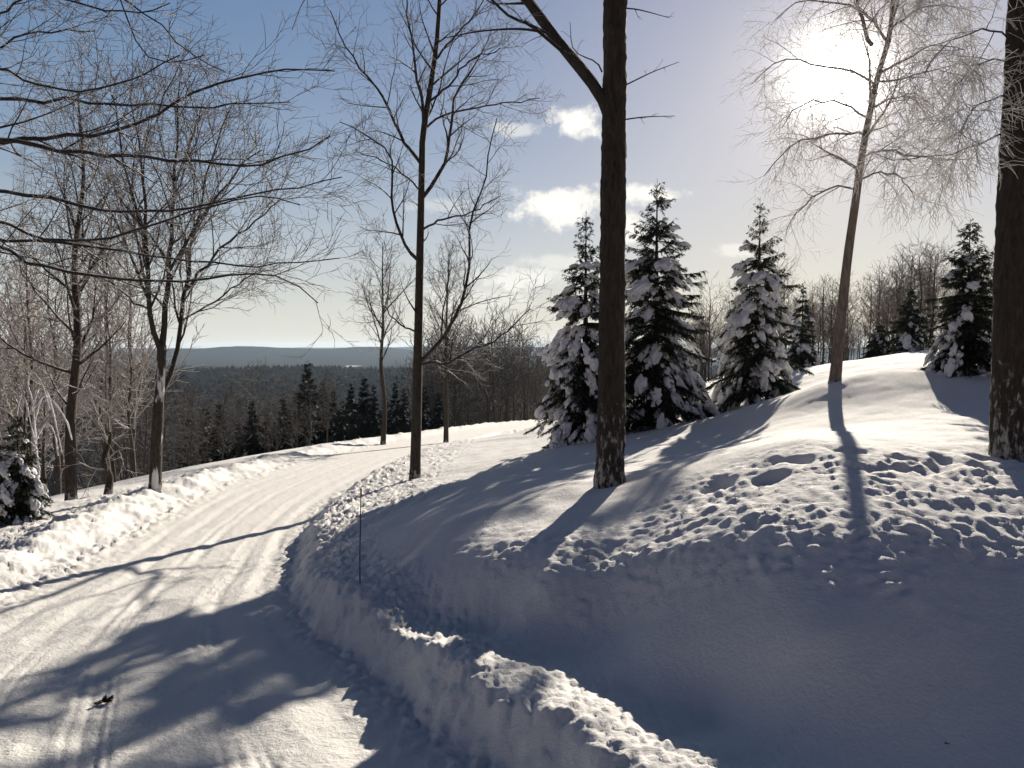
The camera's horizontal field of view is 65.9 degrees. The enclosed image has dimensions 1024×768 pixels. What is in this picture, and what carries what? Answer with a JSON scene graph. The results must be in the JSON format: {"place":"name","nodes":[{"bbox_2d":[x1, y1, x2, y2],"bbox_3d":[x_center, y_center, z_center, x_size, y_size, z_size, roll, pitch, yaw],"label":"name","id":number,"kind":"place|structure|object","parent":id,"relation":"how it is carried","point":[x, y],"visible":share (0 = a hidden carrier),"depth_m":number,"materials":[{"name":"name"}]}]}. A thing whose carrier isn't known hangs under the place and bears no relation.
{"place":"outdoors","nodes":[
{"label":"outdoors","id":0,"kind":"place"},
{"bbox_2d":[0,422,541,767],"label":"road","id":1,"kind":"structure","parent":0,"point":[184,635],"depth_m":7.93,"materials":[{"name":"snow"}]},
{"bbox_2d":[340,208,435,444],"bbox_3d":[-7.454,-3.059,45.750,5.619,13.825,4.340,2,4,38],"label":"bare tree","id":2,"kind":"object","parent":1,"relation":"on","point":[384,405],"visible":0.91,"depth_m":45.79,"materials":[{"name":"brown plant"}]},
{"bbox_2d":[413,233,479,442],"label":"bare tree","id":3,"kind":"object","parent":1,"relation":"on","point":[447,373],"visible":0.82,"depth_m":47.74,"materials":[{"name":"brown plant"}]},
{"bbox_2d":[0,419,752,767],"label":"snow bank","id":4,"kind":"structure","parent":0,"point":[424,651],"depth_m":7.76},
{"bbox_2d":[2,0,388,493],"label":"forked maple","id":5,"kind":"object","parent":4,"relation":"on","point":[156,449],"visible":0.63,"depth_m":20.32,"materials":[{"name":"brown plant"}]},
{"bbox_2d":[0,0,396,361],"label":"overhanging tree","id":6,"kind":"object","parent":4,"relation":"on","point":[24,140],"visible":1,"depth_m":8.29,"materials":[{"name":"brown plant"}]},
{"bbox_2d":[0,346,866,495],"bbox_3d":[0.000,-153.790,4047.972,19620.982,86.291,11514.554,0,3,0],"label":"hills","id":7,"kind":"structure","parent":0,"point":[239,356],"depth_m":3345.02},
{"bbox_2d":[1,337,986,496],"bbox_3d":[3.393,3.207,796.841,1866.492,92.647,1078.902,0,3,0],"label":"forest","id":8,"kind":"object","parent":7,"relation":"on","point":[331,373],"visible":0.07,"depth_m":947.27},
{"bbox_2d":[0,0,1007,347],"label":"sky","id":9,"kind":"structure","parent":0,"point":[556,178],"materials":[{"name":"blue"}]},
{"bbox_2d":[0,349,1023,767],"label":"snow field","id":10,"kind":"structure","parent":0,"point":[816,571],"depth_m":7.37,"materials":[{"name":"snow"}]},
{"bbox_2d":[0,447,33,525],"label":"spruce tree","id":11,"kind":"object","parent":10,"relation":"on","point":[7,500],"visible":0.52,"depth_m":16.20,"materials":[{"name":"green plant"}]},
{"bbox_2d":[1,111,36,461],"bbox_3d":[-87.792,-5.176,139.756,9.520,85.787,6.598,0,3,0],"label":"bare tree","id":12,"kind":"object","parent":10,"relation":"on","point":[24,178],"visible":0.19,"depth_m":138.50,"materials":[{"name":"brown plant"}]},
{"bbox_2d":[0,413,58,524],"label":"spruce tree","id":13,"kind":"object","parent":10,"relation":"on","point":[33,489],"visible":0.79,"depth_m":16.55,"materials":[{"name":"green plant"}]},
{"bbox_2d":[0,262,66,495],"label":"bare tree","id":14,"kind":"object","parent":10,"relation":"on","point":[1,412],"visible":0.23,"depth_m":36.93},
{"bbox_2d":[0,231,66,438],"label":"bare tree","id":15,"kind":"object","parent":10,"relation":"on","point":[2,425],"visible":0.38,"depth_m":32.33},
{"bbox_2d":[0,275,67,466],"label":"bare tree","id":16,"kind":"object","parent":10,"relation":"on","point":[25,415],"visible":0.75,"depth_m":27.20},
{"bbox_2d":[14,372,71,475],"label":"snowy sapling","id":17,"kind":"object","parent":10,"relation":"on","point":[47,396],"visible":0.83,"depth_m":18.55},
{"bbox_2d":[0,268,92,494],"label":"bare tree","id":18,"kind":"object","parent":10,"relation":"on","point":[40,449],"visible":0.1,"depth_m":52.13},
{"bbox_2d":[1,326,95,486],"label":"bare tree","id":19,"kind":"object","parent":10,"relation":"on","point":[44,452],"visible":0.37,"depth_m":37.41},
{"bbox_2d":[0,209,103,494],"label":"bare tree","id":20,"kind":"object","parent":10,"relation":"on","point":[58,474],"visible":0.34,"depth_m":36.89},
{"bbox_2d":[0,197,109,464],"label":"bare tree","id":21,"kind":"object","parent":10,"relation":"on","point":[29,436],"visible":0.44,"depth_m":31.20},
{"bbox_2d":[0,254,114,450],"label":"bare tree","id":22,"kind":"object","parent":10,"relation":"on","point":[46,434],"visible":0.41,"depth_m":33.60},
{"bbox_2d":[33,342,103,480],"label":"bare tree","id":23,"kind":"object","parent":10,"relation":"on","point":[62,460],"visible":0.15,"depth_m":48.37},
{"bbox_2d":[5,259,138,492],"bbox_3d":[-23.735,0.458,42.867,6.556,15.062,4.872,-1,3,-22],"label":"bare tree","id":24,"kind":"object","parent":10,"relation":"on","point":[63,442],"visible":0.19,"depth_m":42.46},
{"bbox_2d":[0,4,183,500],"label":"bare tree","id":25,"kind":"object","parent":10,"relation":"on","point":[70,472],"visible":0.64,"depth_m":20.29,"materials":[{"name":"brown plant"}]},
{"bbox_2d":[40,230,152,484],"bbox_3d":[-21.795,-0.554,42.051,5.368,15.129,5.144,-1,3,-15],"label":"bare tree","id":26,"kind":"object","parent":10,"relation":"on","point":[100,419],"visible":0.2,"depth_m":41.93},
{"bbox_2d":[76,410,116,486],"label":"bare tree","id":27,"kind":"object","parent":10,"relation":"on","point":[91,461],"visible":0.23,"depth_m":108.96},
{"bbox_2d":[49,379,146,498],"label":"tree","id":28,"kind":"object","parent":10,"relation":"on","point":[108,488],"visible":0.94,"depth_m":21.50,"materials":[{"name":"brown plant"}]},
{"bbox_2d":[24,179,190,468],"bbox_3d":[-20.085,-1.905,39.327,7.151,16.755,6.852,-3,4,-45],"label":"bare tree","id":29,"kind":"object","parent":10,"relation":"on","point":[122,389],"visible":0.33,"depth_m":39.35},
{"bbox_2d":[78,235,145,481],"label":"bare tree","id":30,"kind":"object","parent":10,"relation":"on","point":[113,469],"visible":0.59,"depth_m":28.42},
{"bbox_2d":[76,375,149,487],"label":"bare tree","id":31,"kind":"object","parent":10,"relation":"on","point":[95,445],"visible":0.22,"depth_m":106.64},
{"bbox_2d":[61,392,164,489],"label":"bare tree","id":32,"kind":"object","parent":10,"relation":"on","point":[99,451],"visible":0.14,"depth_m":148.40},
{"bbox_2d":[83,342,145,441],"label":"bare tree","id":33,"kind":"object","parent":10,"relation":"on","point":[105,390],"visible":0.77,"depth_m":27.26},
{"bbox_2d":[80,392,150,482],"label":"bare tree","id":34,"kind":"object","parent":10,"relation":"on","point":[118,460],"visible":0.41,"depth_m":67.44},
{"bbox_2d":[84,354,152,479],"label":"bare tree","id":35,"kind":"object","parent":10,"relation":"on","point":[121,445],"visible":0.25,"depth_m":69.02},
{"bbox_2d":[96,285,161,477],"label":"bare tree","id":36,"kind":"object","parent":10,"relation":"on","point":[128,417],"visible":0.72,"depth_m":39.02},
{"bbox_2d":[78,345,189,474],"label":"bare tree","id":37,"kind":"object","parent":10,"relation":"on","point":[131,422],"visible":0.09,"depth_m":101.89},
{"bbox_2d":[68,200,207,477],"bbox_3d":[-22.807,-1.651,47.137,8.181,19.013,7.839,0,3,-5],"label":"bare tree","id":38,"kind":"object","parent":10,"relation":"on","point":[133,428],"visible":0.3,"depth_m":47.33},
{"bbox_2d":[92,353,187,476],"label":"bare tree","id":39,"kind":"object","parent":10,"relation":"on","point":[142,435],"visible":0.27,"depth_m":81.19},
{"bbox_2d":[94,364,189,475],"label":"bare tree","id":40,"kind":"object","parent":10,"relation":"on","point":[143,455],"visible":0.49,"depth_m":56.57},
{"bbox_2d":[128,360,197,471],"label":"bare tree","id":41,"kind":"object","parent":10,"relation":"on","point":[168,458],"visible":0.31,"depth_m":94.59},
{"bbox_2d":[162,411,214,467],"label":"bare tree","id":42,"kind":"object","parent":10,"relation":"on","point":[184,447],"visible":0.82,"depth_m":61.16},
{"bbox_2d":[163,384,216,466],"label":"bare tree","id":43,"kind":"object","parent":10,"relation":"on","point":[190,443],"visible":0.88,"depth_m":60.69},
{"bbox_2d":[163,377,219,465],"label":"bare tree","id":44,"kind":"object","parent":10,"relation":"on","point":[203,407],"visible":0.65,"depth_m":65.48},
{"bbox_2d":[164,379,228,464],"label":"bare tree","id":45,"kind":"object","parent":10,"relation":"on","point":[187,414],"visible":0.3,"depth_m":94.56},
{"bbox_2d":[180,401,215,464],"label":"bare tree","id":46,"kind":"object","parent":10,"relation":"on","point":[198,455],"visible":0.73,"depth_m":62.37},
{"bbox_2d":[186,408,224,464],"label":"conifer tree","id":47,"kind":"object","parent":10,"relation":"on","point":[213,454],"visible":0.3,"depth_m":70.00,"materials":[{"name":"green plant"}]},
{"bbox_2d":[212,404,234,459],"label":"conifer tree","id":48,"kind":"object","parent":10,"relation":"on","point":[226,457],"visible":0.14,"depth_m":72.20,"materials":[{"name":"green plant"}]},
{"bbox_2d":[207,391,240,460],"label":"bare tree","id":49,"kind":"object","parent":10,"relation":"on","point":[221,433],"visible":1,"depth_m":52.23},
{"bbox_2d":[195,376,253,451],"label":"bare tree","id":50,"kind":"object","parent":10,"relation":"on","point":[231,401],"visible":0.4,"depth_m":92.17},
{"bbox_2d":[216,388,255,457],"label":"bare tree","id":51,"kind":"object","parent":10,"relation":"on","point":[239,424],"visible":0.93,"depth_m":69.99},
{"bbox_2d":[210,362,287,433],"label":"bare tree","id":52,"kind":"object","parent":10,"relation":"on","point":[254,393],"visible":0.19,"depth_m":145.48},
{"bbox_2d":[238,402,267,456],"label":"conifer tree","id":53,"kind":"object","parent":10,"relation":"on","point":[253,448],"visible":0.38,"depth_m":80.04,"materials":[{"name":"green plant"}]},
{"bbox_2d":[224,359,287,437],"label":"bare tree","id":54,"kind":"object","parent":10,"relation":"on","point":[259,400],"visible":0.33,"depth_m":123.23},
{"bbox_2d":[251,392,280,451],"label":"bare tree","id":55,"kind":"object","parent":10,"relation":"on","point":[267,427],"visible":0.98,"depth_m":63.00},
{"bbox_2d":[260,389,286,450],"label":"bare tree","id":56,"kind":"object","parent":10,"relation":"on","point":[277,439],"visible":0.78,"depth_m":69.90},
{"bbox_2d":[270,398,292,451],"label":"conifer tree","id":57,"kind":"object","parent":10,"relation":"on","point":[280,421],"visible":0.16,"depth_m":83.96,"materials":[{"name":"green plant"}]},
{"bbox_2d":[279,408,301,449],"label":"conifer tree","id":58,"kind":"object","parent":10,"relation":"on","point":[285,446],"visible":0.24,"depth_m":74.05,"materials":[{"name":"green plant"}]},
{"bbox_2d":[277,392,306,448],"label":"bare tree","id":59,"kind":"object","parent":10,"relation":"on","point":[291,402],"visible":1,"depth_m":62.16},
{"bbox_2d":[283,390,315,447],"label":"bare tree","id":60,"kind":"object","parent":10,"relation":"on","point":[294,427],"visible":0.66,"depth_m":70.11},
{"bbox_2d":[293,360,328,446],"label":"conifer tree","id":61,"kind":"object","parent":10,"relation":"on","point":[317,438],"visible":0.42,"depth_m":77.78,"materials":[{"name":"green plant"}]},
{"bbox_2d":[295,379,331,445],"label":"bare tree","id":62,"kind":"object","parent":10,"relation":"on","point":[309,417],"visible":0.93,"depth_m":64.66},
{"bbox_2d":[310,378,342,442],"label":"bare tree","id":63,"kind":"object","parent":10,"relation":"on","point":[326,410],"visible":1,"depth_m":57.42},
{"bbox_2d":[322,392,338,443],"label":"conifer tree","id":64,"kind":"object","parent":10,"relation":"on","point":[333,425],"visible":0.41,"depth_m":79.93,"materials":[{"name":"green plant"}]},
{"bbox_2d":[331,401,352,441],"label":"conifer tree","id":65,"kind":"object","parent":10,"relation":"on","point":[342,433],"visible":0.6,"depth_m":76.05,"materials":[{"name":"green plant"}]},
{"bbox_2d":[344,382,364,439],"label":"conifer tree","id":66,"kind":"object","parent":10,"relation":"on","point":[353,419],"visible":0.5,"depth_m":81.98,"materials":[{"name":"green plant"}]},
{"bbox_2d":[356,376,371,437],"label":"conifer tree","id":67,"kind":"object","parent":10,"relation":"on","point":[364,405],"visible":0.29,"depth_m":89.84,"materials":[{"name":"green plant"}]},
{"bbox_2d":[364,385,381,437],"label":"conifer tree","id":68,"kind":"object","parent":10,"relation":"on","point":[374,425],"visible":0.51,"depth_m":85.98,"materials":[{"name":"green plant"}]},
{"bbox_2d":[386,380,399,434],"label":"conifer tree","id":69,"kind":"object","parent":10,"relation":"on","point":[391,425],"visible":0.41,"depth_m":92.00,"materials":[{"name":"green plant"}]},
{"bbox_2d":[395,387,410,433],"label":"conifer tree","id":70,"kind":"object","parent":10,"relation":"on","point":[404,422],"visible":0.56,"depth_m":87.97,"materials":[{"name":"green plant"}]},
{"bbox_2d":[389,327,452,418],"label":"bare tree","id":71,"kind":"object","parent":10,"relation":"on","point":[423,371],"visible":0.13,"depth_m":122.86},
{"bbox_2d":[421,387,435,430],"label":"conifer tree","id":72,"kind":"object","parent":10,"relation":"on","point":[426,419],"visible":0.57,"depth_m":97.88,"materials":[{"name":"green plant"}]},
{"bbox_2d":[299,0,563,479],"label":"roadside tree","id":73,"kind":"object","parent":10,"relation":"on","point":[416,419],"visible":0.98,"depth_m":20.73,"materials":[{"name":"brown plant"}]},
{"bbox_2d":[403,329,463,416],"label":"bare tree","id":74,"kind":"object","parent":10,"relation":"on","point":[433,385],"visible":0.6,"depth_m":104.06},
{"bbox_2d":[431,393,443,428],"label":"conifer tree","id":75,"kind":"object","parent":10,"relation":"on","point":[438,422],"visible":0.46,"depth_m":100.04,"materials":[{"name":"green plant"}]},
{"bbox_2d":[411,319,465,414],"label":"bare tree","id":76,"kind":"object","parent":10,"relation":"on","point":[442,370],"visible":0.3,"depth_m":109.83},
{"bbox_2d":[432,353,471,425],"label":"bare tree","id":77,"kind":"object","parent":10,"relation":"on","point":[455,397],"visible":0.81,"depth_m":103.66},
{"bbox_2d":[435,339,476,426],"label":"bare tree","id":78,"kind":"object","parent":10,"relation":"on","point":[452,406],"visible":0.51,"depth_m":105.49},
{"bbox_2d":[435,324,489,425],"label":"bare tree","id":79,"kind":"object","parent":10,"relation":"on","point":[465,376],"visible":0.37,"depth_m":117.84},
{"bbox_2d":[437,338,497,425],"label":"bare tree","id":80,"kind":"object","parent":10,"relation":"on","point":[461,403],"visible":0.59,"depth_m":105.57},
{"bbox_2d":[450,333,495,424],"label":"bare tree","id":81,"kind":"object","parent":10,"relation":"on","point":[468,418],"visible":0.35,"depth_m":117.46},
{"bbox_2d":[271,0,677,488],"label":"tall tree","id":82,"kind":"object","parent":10,"relation":"on","point":[610,95],"visible":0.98,"depth_m":10.88,"materials":[{"name":"brown plant"}]},
{"bbox_2d":[453,331,501,423],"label":"bare tree","id":83,"kind":"object","parent":10,"relation":"on","point":[481,415],"visible":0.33,"depth_m":123.67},
{"bbox_2d":[456,313,505,423],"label":"bare tree","id":84,"kind":"object","parent":10,"relation":"on","point":[479,369],"visible":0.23,"depth_m":132.28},
{"bbox_2d":[465,324,522,422],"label":"bare tree","id":85,"kind":"object","parent":10,"relation":"on","point":[489,386],"visible":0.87,"depth_m":101.02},
{"bbox_2d":[477,343,511,421],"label":"bare tree","id":86,"kind":"object","parent":10,"relation":"on","point":[493,397],"visible":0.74,"depth_m":101.92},
{"bbox_2d":[475,320,521,421],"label":"bare tree","id":87,"kind":"object","parent":10,"relation":"on","point":[499,415],"visible":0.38,"depth_m":117.83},
{"bbox_2d":[480,323,530,421],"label":"bare tree","id":88,"kind":"object","parent":10,"relation":"on","point":[505,353],"visible":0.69,"depth_m":103.47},
{"bbox_2d":[486,335,533,421],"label":"bare tree","id":89,"kind":"object","parent":10,"relation":"on","point":[508,378],"visible":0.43,"depth_m":109.14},
{"bbox_2d":[500,335,530,420],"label":"bare tree","id":90,"kind":"object","parent":10,"relation":"on","point":[513,384],"visible":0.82,"depth_m":103.01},
{"bbox_2d":[487,334,547,419],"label":"bare tree","id":91,"kind":"object","parent":10,"relation":"on","point":[522,367],"visible":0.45,"depth_m":111.17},
{"bbox_2d":[511,347,549,419],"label":"bare tree","id":92,"kind":"object","parent":10,"relation":"on","point":[525,376],"visible":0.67,"depth_m":107.70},
{"bbox_2d":[523,213,646,450],"bbox_3d":[2.045,-0.524,21.968,3.179,8.538,3.325,-1,3,-14],"label":"spruce tree","id":93,"kind":"object","parent":10,"relation":"on","point":[574,377],"visible":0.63,"depth_m":21.50,"materials":[{"name":"green plant"}]},
{"bbox_2d":[625,182,718,432],"bbox_3d":[4.322,-0.555,23.062,4.470,10.850,4.596,0,3,0],"label":"spruce tree","id":94,"kind":"object","parent":10,"relation":"on","point":[661,387],"visible":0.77,"depth_m":22.51,"materials":[{"name":"green plant"}]},
{"bbox_2d":[687,272,731,377],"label":"bare tree","id":95,"kind":"object","parent":10,"relation":"on","point":[709,317],"visible":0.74,"depth_m":59.58,"materials":[{"name":"plant"}]},
{"bbox_2d":[704,198,813,413],"bbox_3d":[7.712,-1.410,24.471,3.878,8.670,3.400,1,3,22],"label":"spruce tree","id":96,"kind":"object","parent":10,"relation":"on","point":[749,383],"visible":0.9,"depth_m":24.02,"materials":[{"name":"green plant"}]},
{"bbox_2d":[785,282,825,369],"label":"spruce tree","id":97,"kind":"object","parent":10,"relation":"on","point":[804,354],"visible":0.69,"depth_m":35.70,"materials":[{"name":"green plant"}]},
{"bbox_2d":[808,292,834,364],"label":"bare tree","id":98,"kind":"object","parent":10,"relation":"on","point":[820,326],"visible":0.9,"depth_m":54.45,"materials":[{"name":"plant"}]},
{"bbox_2d":[813,276,856,346],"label":"bare tree","id":99,"kind":"object","parent":10,"relation":"on","point":[831,309],"visible":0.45,"depth_m":64.31,"materials":[{"name":"plant"}]},
{"bbox_2d":[819,270,871,358],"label":"bare tree","id":100,"kind":"object","parent":10,"relation":"on","point":[855,305],"visible":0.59,"depth_m":61.40,"materials":[{"name":"plant"}]},
{"bbox_2d":[721,0,1006,383],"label":"birch tree","id":101,"kind":"object","parent":10,"relation":"on","point":[835,374],"visible":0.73,"depth_m":17.67,"materials":[{"name":"brown plant"}]},
{"bbox_2d":[859,323,891,358],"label":"spruce tree","id":102,"kind":"object","parent":10,"relation":"on","point":[873,347],"visible":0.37,"depth_m":37.80,"materials":[{"name":"green plant"}]},
{"bbox_2d":[851,260,902,332],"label":"bare tree","id":103,"kind":"object","parent":10,"relation":"on","point":[879,288],"visible":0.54,"depth_m":75.78,"materials":[{"name":"plant"}]},
{"bbox_2d":[848,262,923,337],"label":"bare tree","id":104,"kind":"object","parent":10,"relation":"on","point":[891,295],"visible":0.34,"depth_m":70.41,"materials":[{"name":"plant"}]},
{"bbox_2d":[869,287,904,339],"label":"bare tree","id":105,"kind":"object","parent":10,"relation":"on","point":[886,321],"visible":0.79,"depth_m":52.15,"materials":[{"name":"plant"}]},
{"bbox_2d":[862,255,920,352],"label":"bare tree","id":106,"kind":"object","parent":10,"relation":"on","point":[896,285],"visible":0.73,"depth_m":60.16,"materials":[{"name":"plant"}]},
{"bbox_2d":[877,288,935,356],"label":"spruce tree","id":107,"kind":"object","parent":10,"relation":"on","point":[909,339],"visible":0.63,"depth_m":35.63,"materials":[{"name":"green plant"}]},
{"bbox_2d":[817,0,1023,462],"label":"edge tree","id":108,"kind":"object","parent":10,"relation":"on","point":[1006,421],"visible":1,"depth_m":9.33,"materials":[{"name":"brown plant"}]},
{"bbox_2d":[895,244,945,324],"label":"bare tree","id":109,"kind":"object","parent":10,"relation":"on","point":[921,285],"visible":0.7,"depth_m":53.16,"materials":[{"name":"brown wood"}]},
{"bbox_2d":[905,243,950,329],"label":"bare tree","id":110,"kind":"object","parent":10,"relation":"on","point":[929,280],"visible":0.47,"depth_m":59.67,"materials":[{"name":"brown wood"}]},
{"bbox_2d":[901,232,964,327],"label":"bare tree","id":111,"kind":"object","parent":10,"relation":"on","point":[931,270],"visible":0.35,"depth_m":80.98,"materials":[{"name":"brown wood"}]},
{"bbox_2d":[913,241,960,345],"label":"bare tree","id":112,"kind":"object","parent":10,"relation":"on","point":[932,296],"visible":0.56,"depth_m":54.02,"materials":[{"name":"brown wood"}]},
{"bbox_2d":[914,219,993,378],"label":"spruce tree","id":113,"kind":"object","parent":10,"relation":"on","point":[962,342],"visible":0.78,"depth_m":16.77,"materials":[{"name":"green plant"}]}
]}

